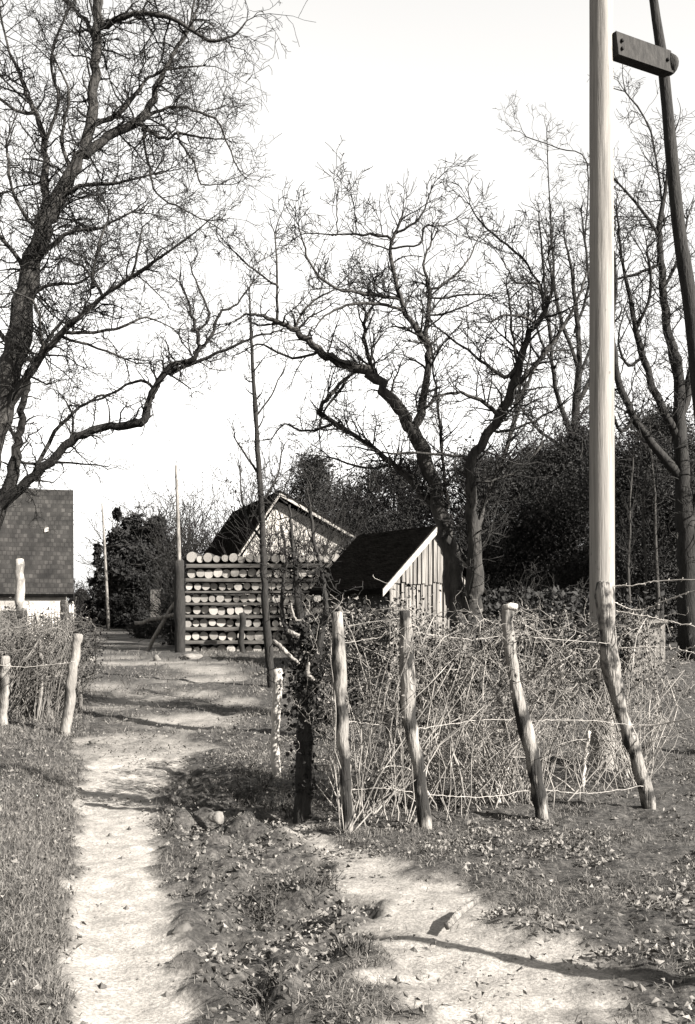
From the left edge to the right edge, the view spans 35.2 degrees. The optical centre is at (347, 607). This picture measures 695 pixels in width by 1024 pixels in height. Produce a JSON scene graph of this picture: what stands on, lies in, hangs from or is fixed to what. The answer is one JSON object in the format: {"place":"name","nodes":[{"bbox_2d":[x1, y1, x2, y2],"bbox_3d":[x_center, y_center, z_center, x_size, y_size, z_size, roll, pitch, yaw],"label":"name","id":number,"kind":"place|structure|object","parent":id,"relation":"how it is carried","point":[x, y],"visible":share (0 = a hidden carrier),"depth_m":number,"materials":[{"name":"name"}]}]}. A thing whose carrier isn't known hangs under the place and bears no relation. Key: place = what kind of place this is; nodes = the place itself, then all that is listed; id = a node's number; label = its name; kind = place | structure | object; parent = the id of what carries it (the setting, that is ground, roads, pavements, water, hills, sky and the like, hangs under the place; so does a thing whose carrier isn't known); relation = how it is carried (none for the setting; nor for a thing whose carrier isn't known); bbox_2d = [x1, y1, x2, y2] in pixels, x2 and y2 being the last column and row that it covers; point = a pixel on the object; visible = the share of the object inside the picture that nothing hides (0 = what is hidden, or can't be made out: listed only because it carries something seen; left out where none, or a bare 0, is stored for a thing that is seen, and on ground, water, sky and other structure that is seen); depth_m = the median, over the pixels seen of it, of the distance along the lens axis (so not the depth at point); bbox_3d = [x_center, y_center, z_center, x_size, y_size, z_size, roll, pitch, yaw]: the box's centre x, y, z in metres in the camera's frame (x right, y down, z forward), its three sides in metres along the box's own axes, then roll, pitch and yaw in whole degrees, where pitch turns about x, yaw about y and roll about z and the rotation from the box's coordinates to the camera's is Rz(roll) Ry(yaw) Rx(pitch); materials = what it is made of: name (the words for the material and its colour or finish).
{"place":"outdoors","nodes":[
{"label":"outdoors","id":0,"kind":"place"},
{"bbox_2d":[186,578,317,583],"bbox_3d":[-1.759,-0.634,26.750,4.125,0.093,1.700,0,0,0],"label":"spacer board","id":1,"kind":"object","parent":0,"point":[221,580],"visible":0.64,"depth_m":25.90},
{"bbox_2d":[187,569,200,577],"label":"log","id":2,"kind":"object","parent":1,"relation":"on","point":[191,573],"visible":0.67,"depth_m":26.00,"materials":[{"name":"beige wood"}]},
{"bbox_2d":[186,564,331,569],"bbox_3d":[-1.725,-0.978,26.750,4.160,0.102,1.700,0,0,0],"label":"spacer board","id":3,"kind":"object","parent":2,"relation":"on","point":[221,566],"visible":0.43,"depth_m":25.90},
{"bbox_2d":[186,552,203,563],"bbox_3d":[-3.688,-1.191,26.890,0.279,0.250,1.700,-28,0,0],"label":"log","id":4,"kind":"object","parent":3,"relation":"on","point":[191,557],"visible":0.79,"depth_m":26.04,"materials":[{"name":"beige wood"}]},
{"bbox_2d":[203,553,219,563],"bbox_3d":[-3.300,-1.175,26.821,0.220,0.239,1.700,37,0,0],"label":"log","id":5,"kind":"object","parent":3,"relation":"on","point":[207,557],"visible":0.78,"depth_m":25.97,"materials":[{"name":"beige wood"}]},
{"bbox_2d":[229,553,240,563],"bbox_3d":[-2.735,-1.173,26.829,0.212,0.225,1.700,24,-1,-2],"label":"log","id":6,"kind":"object","parent":3,"relation":"on","point":[233,557],"visible":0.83,"depth_m":25.98,"materials":[{"name":"beige wood"}]},
{"bbox_2d":[213,568,223,577],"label":"log","id":7,"kind":"object","parent":1,"relation":"on","point":[217,572],"visible":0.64,"depth_m":25.96,"materials":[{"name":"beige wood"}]},
{"bbox_2d":[0,609,694,1023],"bbox_3d":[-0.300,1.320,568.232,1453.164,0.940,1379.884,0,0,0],"label":"ground","id":8,"kind":"structure","parent":0,"point":[202,935],"depth_m":6.97,"materials":[{"name":"soil"}]},
{"bbox_2d":[0,656,10,724],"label":"fence post","id":9,"kind":"object","parent":8,"relation":"on","point":[4,689],"visible":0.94,"depth_m":13.20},
{"bbox_2d":[14,558,27,693],"bbox_3d":[-4.678,0.399,15.782,0.229,2.197,0.164,0,0,0],"label":"fence post","id":10,"kind":"object","parent":8,"relation":"on","point":[19,598],"visible":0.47,"depth_m":15.73,"materials":[{"name":"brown wood"}]},
{"bbox_2d":[0,488,73,629],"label":"shingled house","id":11,"kind":"structure","parent":8,"relation":"on","point":[46,555],"depth_m":45.66,"materials":[{"name":"tile"}]},
{"bbox_2d":[35,612,43,721],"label":"fence post","id":12,"kind":"object","parent":8,"relation":"on","point":[39,709],"visible":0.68,"depth_m":13.80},
{"bbox_2d":[26,603,73,638],"bbox_3d":[-9.305,0.445,34.035,1.643,1.160,0.070,0,0,0],"label":"picket fence","id":13,"kind":"object","parent":8,"relation":"on","point":[49,611],"visible":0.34,"depth_m":34.00,"materials":[{"name":"white paint"}]},
{"bbox_2d":[0,595,118,721],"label":"bramble thicket","id":14,"kind":"object","parent":8,"relation":"on","point":[25,683],"visible":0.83,"depth_m":13.98,"materials":[{"name":"grey plant"}]},
{"bbox_2d":[60,600,70,688],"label":"fence post","id":15,"kind":"object","parent":8,"relation":"on","point":[63,603],"visible":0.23,"depth_m":16.99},
{"bbox_2d":[59,633,82,735],"bbox_3d":[-3.261,0.966,12.939,0.285,1.313,0.141,0,0,0],"label":"fence post","id":16,"kind":"object","parent":8,"relation":"on","point":[69,701],"visible":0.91,"depth_m":12.89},
{"bbox_2d":[69,612,82,708],"bbox_3d":[-3.762,0.796,15.212,0.209,1.453,0.071,0,0,0],"label":"fence post","id":17,"kind":"object","parent":8,"relation":"on","point":[80,700],"visible":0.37,"depth_m":15.19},
{"bbox_2d":[67,568,92,623],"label":"bare bush","id":18,"kind":"object","parent":8,"relation":"on","point":[78,600],"visible":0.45,"depth_m":59.75,"materials":[{"name":"grey plant"}]},
{"bbox_2d":[81,541,104,624],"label":"conifer","id":19,"kind":"object","parent":8,"relation":"on","point":[96,579],"visible":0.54,"depth_m":55.87,"materials":[{"name":"black plant"}]},
{"bbox_2d":[92,506,122,627],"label":"conifer","id":20,"kind":"object","parent":8,"relation":"on","point":[117,513],"visible":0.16,"depth_m":51.73,"materials":[{"name":"black plant"}]},
{"bbox_2d":[95,511,147,610],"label":"conifer","id":21,"kind":"object","parent":8,"relation":"on","point":[130,522],"visible":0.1,"depth_m":50.52,"materials":[{"name":"black plant"}]},
{"bbox_2d":[91,527,163,628],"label":"conifer","id":22,"kind":"object","parent":8,"relation":"on","point":[120,612],"visible":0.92,"depth_m":48.53,"materials":[{"name":"plant"}]},
{"bbox_2d":[122,616,166,638],"bbox_3d":[-6.615,0.672,36.009,1.786,0.833,1.864,0,0,0],"label":"bare bush","id":23,"kind":"object","parent":8,"relation":"on","point":[148,630],"visible":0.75,"depth_m":35.74,"materials":[{"name":"black plant"}]},
{"bbox_2d":[73,458,222,592],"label":"bare bush","id":24,"kind":"object","parent":8,"relation":"on","point":[142,510],"visible":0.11,"depth_m":61.26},
{"bbox_2d":[0,0,312,468],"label":"bare tree","id":25,"kind":"object","parent":8,"relation":"on","point":[17,338],"visible":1,"depth_m":14.83,"materials":[{"name":"grey plant"}]},
{"bbox_2d":[132,512,182,626],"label":"conifer","id":26,"kind":"object","parent":8,"relation":"on","point":[145,531],"visible":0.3,"depth_m":49.45,"materials":[{"name":"black plant"}]},
{"bbox_2d":[0,217,337,532],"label":"bare tree","id":27,"kind":"object","parent":8,"relation":"on","point":[11,490],"visible":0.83,"depth_m":16.63,"materials":[{"name":"grey plant"}]},
{"bbox_2d":[175,465,180,559],"bbox_3d":[-4.609,-1.313,30.011,0.216,5.136,0.134,0,0,16],"label":"wooden pole","id":28,"kind":"object","parent":8,"relation":"on","point":[177,520],"visible":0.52,"depth_m":29.96,"materials":[{"name":"grey wood"}]},
{"bbox_2d":[127,553,232,645],"bbox_3d":[-4.839,-0.167,29.383,2.811,2.623,2.875,0,0,23],"label":"bare bush","id":29,"kind":"object","parent":8,"relation":"on","point":[169,627],"visible":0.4,"depth_m":29.78,"materials":[{"name":"grey plant"}]},
{"bbox_2d":[171,923,191,934],"bbox_3d":[-0.819,1.585,5.406,0.082,0.052,0.106,0,0,32],"label":"stone","id":30,"kind":"object","parent":8,"relation":"on","point":[182,927],"visible":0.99,"depth_m":5.39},
{"bbox_2d":[124,489,256,631],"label":"bare bush","id":31,"kind":"object","parent":8,"relation":"on","point":[194,548],"visible":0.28,"depth_m":44.36,"materials":[{"name":"grey plant"}]},
{"bbox_2d":[89,409,341,618],"bbox_3d":[-3.983,-2.688,35.900,7.778,7.536,7.652,0,0,45],"label":"bare bush","id":32,"kind":"object","parent":8,"relation":"on","point":[206,543],"visible":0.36,"depth_m":35.25,"materials":[{"name":"grey plant"}]},
{"bbox_2d":[208,811,223,824],"bbox_3d":[-0.989,1.596,8.328,0.132,0.097,0.130,0,0,31],"label":"stone","id":33,"kind":"object","parent":8,"relation":"on","point":[217,817],"visible":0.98,"depth_m":8.28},
{"bbox_2d":[238,612,245,652],"bbox_3d":[-2.445,0.657,25.402,0.194,1.085,0.170,0,0,0],"label":"prop","id":34,"kind":"object","parent":8,"relation":"on","point":[242,625],"visible":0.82,"depth_m":25.35,"materials":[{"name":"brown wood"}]},
{"bbox_2d":[220,257,305,687],"bbox_3d":[-1.368,-2.035,17.629,1.402,6.999,1.080,0,0,0],"label":"slim tree","id":35,"kind":"object","parent":8,"relation":"on","point":[267,637],"visible":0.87,"depth_m":17.47,"materials":[{"name":"grey plant"}]},
{"bbox_2d":[199,481,337,646],"bbox_3d":[-1.729,-1.047,28.747,4.515,4.413,5.128,0,0,0],"label":"bare bush","id":36,"kind":"object","parent":8,"relation":"on","point":[270,540],"visible":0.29,"depth_m":28.50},
{"bbox_2d":[136,758,410,1023],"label":"weeds","id":37,"kind":"object","parent":8,"relation":"on","point":[272,978],"visible":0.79,"depth_m":6.12,"materials":[{"name":"plant"}]},
{"bbox_2d":[270,668,282,777],"bbox_3d":[-0.663,1.146,10.324,0.127,1.143,0.102,0,0,0],"label":"fence post","id":38,"kind":"object","parent":8,"relation":"on","point":[276,719],"visible":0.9,"depth_m":10.29,"materials":[{"name":"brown wood"}]},
{"bbox_2d":[204,490,356,631],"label":"cottage","id":39,"kind":"structure","parent":8,"relation":"on","point":[227,548],"depth_m":31.32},
{"bbox_2d":[239,434,362,823],"bbox_3d":[-0.352,0.168,8.491,0.946,3.035,0.952,0,0,0],"label":"ivy stump","id":40,"kind":"object","parent":8,"relation":"on","point":[299,632],"visible":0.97,"depth_m":8.40,"materials":[{"name":"black plant"}]},
{"bbox_2d":[216,466,403,619],"bbox_3d":[-0.924,-1.258,29.273,5.164,4.729,5.467,0,0,0],"label":"bare bush","id":41,"kind":"object","parent":8,"relation":"on","point":[327,542],"visible":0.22,"depth_m":28.60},
{"bbox_2d":[251,439,377,519],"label":"evergreen","id":42,"kind":"object","parent":8,"relation":"on","point":[326,472],"visible":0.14,"depth_m":40.51,"materials":[{"name":"grey plant"}]},
{"bbox_2d":[331,611,353,832],"bbox_3d":[-0.033,0.884,7.857,0.171,1.712,0.106,0,0,0],"label":"fence post","id":43,"kind":"object","parent":8,"relation":"on","point":[339,668],"visible":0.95,"depth_m":7.82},
{"bbox_2d":[331,532,357,554],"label":"evergreen","id":44,"kind":"object","parent":8,"relation":"on","point":[344,548],"depth_m":29.09,"materials":[{"name":"black plant"}]},
{"bbox_2d":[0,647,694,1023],"bbox_3d":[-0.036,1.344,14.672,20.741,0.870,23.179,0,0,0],"label":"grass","id":45,"kind":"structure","parent":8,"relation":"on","point":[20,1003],"depth_m":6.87,"materials":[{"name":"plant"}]},
{"bbox_2d":[63,624,657,1023],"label":"lane","id":46,"kind":"structure","parent":8,"relation":"on","point":[131,881],"depth_m":6.03,"materials":[{"name":"soil"}]},
{"bbox_2d":[101,503,109,630],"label":"wooden pole","id":47,"kind":"object","parent":46,"relation":"on","point":[106,586],"visible":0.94,"depth_m":45.95,"materials":[{"name":"grey wood"}]},
{"bbox_2d":[145,602,173,650],"bbox_3d":[-4.568,0.526,26.757,1.065,1.400,0.161,0,0,27],"label":"rail","id":48,"kind":"object","parent":46,"relation":"on","point":[160,626],"visible":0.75,"depth_m":26.72,"materials":[{"name":"grey wood"}]},
{"bbox_2d":[134,613,173,624],"bbox_3d":[-4.644,0.272,26.762,1.270,0.343,0.116,0,0,22],"label":"rail","id":49,"kind":"object","parent":48,"relation":"attached to","point":[158,618],"visible":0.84,"depth_m":26.75,"materials":[{"name":"grey wood"}]},
{"bbox_2d":[173,560,185,652],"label":"stack post","id":50,"kind":"object","parent":46,"relation":"on","point":[179,613],"visible":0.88,"depth_m":25.10,"materials":[{"name":"grey wood"}]},
{"bbox_2d":[179,653,202,659],"bbox_3d":[-3.308,1.048,23.326,0.570,0.142,0.844,0,0,-22],"label":"stone","id":51,"kind":"object","parent":46,"relation":"on","point":[191,656],"visible":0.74,"depth_m":23.05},
{"bbox_2d":[0,666,694,1023],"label":"fallen leaves","id":52,"kind":"object","parent":46,"relation":"on","point":[491,913],"visible":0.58,"depth_m":6.66,"materials":[{"name":"grey plant"}]},
{"bbox_2d":[2,733,694,1023],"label":"earth clods","id":53,"kind":"object","parent":46,"relation":"on","point":[633,985],"visible":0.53,"depth_m":5.92,"materials":[{"name":"soil"}]},
{"bbox_2d":[444,898,477,929],"bbox_3d":[0.587,1.563,5.612,0.043,0.066,0.439,0,0,25],"label":"broken stick","id":54,"kind":"object","parent":46,"relation":"on","point":[456,916],"visible":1,"depth_m":5.55,"materials":[{"name":"brown wood"}]},
{"bbox_2d":[307,445,434,533],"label":"evergreen","id":55,"kind":"object","parent":8,"relation":"on","point":[335,500],"visible":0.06,"depth_m":37.31,"materials":[{"name":"grey plant"}]},
{"bbox_2d":[367,682,411,775],"bbox_3d":[0.405,1.162,8.849,0.522,1.123,0.058,0,0,-12],"label":"fence stay","id":56,"kind":"object","parent":8,"relation":"on","point":[387,725],"visible":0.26,"depth_m":8.81,"materials":[{"name":"grey wood"}]},
{"bbox_2d":[166,135,618,726],"bbox_3d":[0.553,-2.066,13.422,5.451,7.176,2.830,0,0,19],"label":"apple tree","id":57,"kind":"object","parent":8,"relation":"on","point":[436,497],"visible":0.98,"depth_m":13.33,"materials":[{"name":"grey plant"}]},
{"bbox_2d":[328,445,456,534],"bbox_3d":[1.750,-1.972,33.661,5.946,6.158,6.701,0,0,0],"label":"evergreen","id":58,"kind":"object","parent":8,"relation":"on","point":[388,522],"visible":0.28,"depth_m":33.51,"materials":[{"name":"black plant"}]},
{"bbox_2d":[309,525,486,676],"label":"garden shed","id":59,"kind":"structure","parent":8,"relation":"on","point":[399,560],"depth_m":19.10,"materials":[{"name":"brown wood"}]},
{"bbox_2d":[399,610,432,829],"bbox_3d":[0.495,0.880,7.893,0.250,1.718,0.120,0,0,0],"label":"fence post","id":60,"kind":"object","parent":8,"relation":"on","point":[409,720],"visible":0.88,"depth_m":7.85,"materials":[{"name":"wood"}]},
{"bbox_2d":[274,576,620,831],"bbox_3d":[0.872,0.733,9.182,2.856,1.930,3.213,0,0,0],"label":"bramble thicket","id":61,"kind":"object","parent":8,"relation":"on","point":[425,662],"visible":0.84,"depth_m":8.73,"materials":[{"name":"plant"}]},
{"bbox_2d":[391,433,572,634],"bbox_3d":[3.666,-1.826,30.132,5.918,5.845,5.875,0,0,0],"label":"evergreen","id":62,"kind":"object","parent":8,"relation":"on","point":[488,552],"visible":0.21,"depth_m":29.41,"materials":[{"name":"black plant"}]},
{"bbox_2d":[449,439,587,581],"bbox_3d":[5.240,-2.099,33.117,6.296,6.417,6.700,0,0,-26],"label":"evergreen","id":63,"kind":"object","parent":8,"relation":"on","point":[521,496],"visible":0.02,"depth_m":32.30,"materials":[{"name":"black plant"}]},
{"bbox_2d":[501,604,548,819],"bbox_3d":[1.347,0.848,8.285,0.370,1.743,0.122,0,0,0],"label":"fence post","id":64,"kind":"object","parent":8,"relation":"on","point":[527,736],"visible":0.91,"depth_m":8.24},
{"bbox_2d":[345,630,606,643],"bbox_3d":[1.014,0.231,8.205,2.236,0.136,0.130,0,0,-18],"label":"barbed wire","id":65,"kind":"object","parent":64,"relation":"attached to","point":[469,639],"visible":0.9,"depth_m":8.19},
{"bbox_2d":[349,718,633,729],"bbox_3d":[1.103,0.867,8.212,2.347,0.111,0.087,0,0,-17],"label":"barbed wire","id":66,"kind":"object","parent":64,"relation":"attached to","point":[551,720],"visible":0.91,"depth_m":8.22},
{"bbox_2d":[351,786,643,798],"bbox_3d":[1.173,1.361,8.154,2.400,0.157,0.164,0,0,-17],"label":"barbed wire","id":67,"kind":"object","parent":64,"relation":"attached to","point":[492,794],"visible":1,"depth_m":8.12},
{"bbox_2d":[503,602,517,609],"bbox_3d":[1.226,-0.003,8.254,0.107,0.065,0.065,0,0,0],"label":"wood chunk","id":68,"kind":"object","parent":64,"relation":"on","point":[511,606],"visible":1,"depth_m":8.23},
{"bbox_2d":[466,400,668,619],"bbox_3d":[6.348,-2.229,29.927,6.489,6.659,6.614,0,0,0],"label":"evergreen","id":69,"kind":"object","parent":8,"relation":"on","point":[573,574],"visible":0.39,"depth_m":29.22,"materials":[{"name":"black plant"}]},
{"bbox_2d":[491,90,653,570],"bbox_3d":[5.863,-6.992,31.076,3.720,16.157,5.320,0,0,44],"label":"bare tree","id":70,"kind":"object","parent":8,"relation":"on","point":[577,325],"visible":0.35,"depth_m":30.90,"materials":[{"name":"grey plant"}]},
{"bbox_2d":[475,560,691,670],"bbox_3d":[3.606,0.252,20.900,6.268,2.381,5.326,0,0,0],"label":"bare bush","id":71,"kind":"object","parent":8,"relation":"on","point":[573,604],"visible":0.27,"depth_m":20.22,"materials":[{"name":"grey plant"}]},
{"bbox_2d":[580,730,590,788],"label":"fence post","id":72,"kind":"object","parent":8,"relation":"on","point":[583,767],"visible":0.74,"depth_m":9.69,"materials":[{"name":"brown wood"}]},
{"bbox_2d":[494,595,694,809],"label":"bramble thicket","id":73,"kind":"object","parent":8,"relation":"on","point":[624,755],"visible":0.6,"depth_m":10.00,"materials":[{"name":"plant"}]},
{"bbox_2d":[529,395,694,650],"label":"evergreen","id":74,"kind":"object","parent":8,"relation":"on","point":[666,509],"visible":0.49,"depth_m":25.33,"materials":[{"name":"black plant"}]},
{"bbox_2d":[537,473,693,642],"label":"evergreen","id":75,"kind":"object","parent":8,"relation":"on","point":[674,618],"visible":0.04,"depth_m":32.31,"materials":[{"name":"grey plant"}]},
{"bbox_2d":[554,64,694,660],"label":"bare tree","id":76,"kind":"object","parent":8,"relation":"on","point":[678,468],"visible":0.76,"depth_m":21.82,"materials":[{"name":"grey plant"}]},
{"bbox_2d":[594,581,655,809],"bbox_3d":[2.193,0.760,8.661,0.494,1.939,0.159,0,0,0],"label":"fence post","id":77,"kind":"object","parent":8,"relation":"on","point":[604,598],"visible":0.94,"depth_m":8.61,"materials":[{"name":"wood"}]},
{"bbox_2d":[614,578,694,586],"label":"barbed wire","id":78,"kind":"object","parent":77,"relation":"attached to","point":[653,581],"visible":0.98,"depth_m":8.54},
{"bbox_2d":[615,590,694,611],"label":"barbed wire","id":79,"kind":"object","parent":77,"relation":"attached to","point":[675,597],"visible":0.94,"depth_m":8.59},
{"bbox_2d":[616,610,694,626],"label":"barbed wire","id":80,"kind":"object","parent":77,"relation":"attached to","point":[654,618],"visible":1,"depth_m":8.66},
{"bbox_2d":[618,644,694,653],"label":"barbed wire","id":81,"kind":"object","parent":77,"relation":"attached to","point":[658,647],"visible":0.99,"depth_m":8.54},
{"bbox_2d":[633,646,694,688],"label":"barbed wire","id":82,"kind":"object","parent":77,"relation":"attached to","point":[661,665],"visible":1,"depth_m":8.47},
{"bbox_2d":[615,434,660,624],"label":"thin tree","id":83,"kind":"object","parent":8,"relation":"on","point":[628,551],"visible":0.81,"depth_m":21.98,"materials":[{"name":"grey plant"}]},
{"bbox_2d":[589,0,694,769],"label":"utility pole","id":84,"kind":"object","parent":8,"relation":"on","point":[607,46],"visible":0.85,"depth_m":10.82,"materials":[{"name":"grey wood"}]},
{"bbox_2d":[621,619,667,671],"bbox_3d":[5.349,0.694,19.820,0.640,0.940,0.840,0,0,0],"label":"wooden box","id":85,"kind":"object","parent":8,"relation":"on","point":[662,632],"visible":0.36,"depth_m":19.49,"materials":[{"name":"grey wood"}]},
{"bbox_2d":[616,412,678,623],"bbox_3d":[6.251,-1.518,22.761,1.961,5.433,1.694,0,0,0],"label":"thin tree","id":86,"kind":"object","parent":8,"relation":"on","point":[656,557],"visible":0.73,"depth_m":22.78,"materials":[{"name":"grey plant"}]},
{"bbox_2d":[615,428,694,614],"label":"thin tree","id":87,"kind":"object","parent":8,"relation":"on","point":[645,552],"visible":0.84,"depth_m":22.39,"materials":[{"name":"grey plant"}]},
{"bbox_2d":[644,404,694,578],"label":"thin tree","id":88,"kind":"object","parent":8,"relation":"on","point":[676,537],"visible":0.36,"depth_m":23.23,"materials":[{"name":"grey plant"}]},
{"bbox_2d":[0,0,694,606],"label":"sky","id":89,"kind":"structure","parent":0,"point":[413,85],"materials":[{"name":"white"}]},
{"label":"board post","id":90,"kind":"object","parent":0,"visible":0},
{"bbox_2d":[150,590,160,616],"bbox_3d":[-6.650,-0.101,38.000,0.340,1.000,0.060,0,0,0],"label":"notice board","id":91,"kind":"object","parent":90,"relation":"attached to","point":[154,597],"depth_m":37.97,"materials":[{"name":"white paint"}]},
{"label":"log","id":92,"kind":"object","parent":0,"visible":0},
{"bbox_2d":[186,626,283,629],"bbox_3d":[-1.898,0.511,26.750,3.987,0.076,1.700,0,0,0],"label":"spacer board","id":93,"kind":"object","parent":92,"relation":"on","point":[228,628],"visible":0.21,"depth_m":25.90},
{"bbox_2d":[200,618,214,626],"bbox_3d":[-3.391,0.381,26.864,0.206,0.228,1.700,-30,0,1],"label":"log","id":94,"kind":"object","parent":93,"relation":"on","point":[204,622],"visible":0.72,"depth_m":26.02,"materials":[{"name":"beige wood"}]},
{"bbox_2d":[185,614,321,617],"bbox_3d":[-1.863,0.223,26.750,4.021,0.074,1.700,0,0,0],"label":"spacer board","id":95,"kind":"object","parent":94,"relation":"on","point":[220,616],"visible":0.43,"depth_m":25.90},
{"bbox_2d":[193,605,202,613],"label":"log","id":96,"kind":"object","parent":95,"relation":"on","point":[196,609],"visible":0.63,"depth_m":26.00,"materials":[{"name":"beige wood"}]},
{"bbox_2d":[186,603,322,604],"bbox_3d":[-1.829,-0.076,26.750,4.056,0.055,1.700,0,0,0],"label":"spacer board","id":97,"kind":"object","parent":96,"relation":"on","point":[247,604],"visible":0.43,"depth_m":25.90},
{"bbox_2d":[185,595,193,602],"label":"log","id":98,"kind":"object","parent":97,"relation":"on","point":[188,598],"visible":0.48,"depth_m":25.95,"materials":[{"name":"beige wood"}]},
{"bbox_2d":[185,591,308,593],"bbox_3d":[-1.794,-0.359,26.750,4.091,0.053,1.700,0,0,0],"label":"spacer board","id":99,"kind":"object","parent":98,"relation":"on","point":[237,592],"visible":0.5,"depth_m":25.90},
{"bbox_2d":[209,606,223,614],"bbox_3d":[-3.178,0.076,26.821,0.220,0.243,1.700,-21,0,0],"label":"log","id":100,"kind":"object","parent":95,"relation":"on","point":[213,610],"visible":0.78,"depth_m":25.97,"materials":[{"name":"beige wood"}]},
{"bbox_2d":[244,605,255,613],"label":"log","id":101,"kind":"object","parent":95,"relation":"on","point":[248,609],"visible":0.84,"depth_m":26.00,"materials":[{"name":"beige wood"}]},
{"bbox_2d":[216,618,229,626],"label":"log","id":102,"kind":"object","parent":93,"relation":"on","point":[220,622],"visible":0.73,"depth_m":26.01,"materials":[{"name":"beige wood"}]},
{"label":"log","id":103,"kind":"object","parent":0,"visible":0},
{"bbox_2d":[185,638,296,643],"bbox_3d":[-1.933,0.826,26.750,3.952,0.089,1.700,0,0,0],"label":"spacer board","id":104,"kind":"object","parent":103,"relation":"on","point":[227,641],"visible":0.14,"depth_m":25.90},
{"bbox_2d":[200,630,213,639],"bbox_3d":[-3.403,0.679,26.864,0.220,0.205,1.700,38,0,0],"label":"log","id":105,"kind":"object","parent":104,"relation":"on","point":[204,635],"visible":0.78,"depth_m":26.01,"materials":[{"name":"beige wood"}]},
{"bbox_2d":[209,630,224,639],"bbox_3d":[-3.177,0.670,26.837,0.220,0.233,1.700,22,0,-1],"label":"log","id":106,"kind":"object","parent":104,"relation":"on","point":[214,635],"visible":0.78,"depth_m":25.99,"materials":[{"name":"beige wood"}]},
{"bbox_2d":[227,630,238,639],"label":"log","id":107,"kind":"object","parent":104,"relation":"on","point":[231,635],"visible":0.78,"depth_m":26.04,"materials":[{"name":"beige wood"}]},
{"bbox_2d":[246,630,259,639],"bbox_3d":[-2.288,0.676,26.848,0.253,0.232,1.700,-17,0,0],"label":"log","id":108,"kind":"object","parent":104,"relation":"on","point":[250,635],"visible":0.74,"depth_m":26.00,"materials":[{"name":"beige wood"}]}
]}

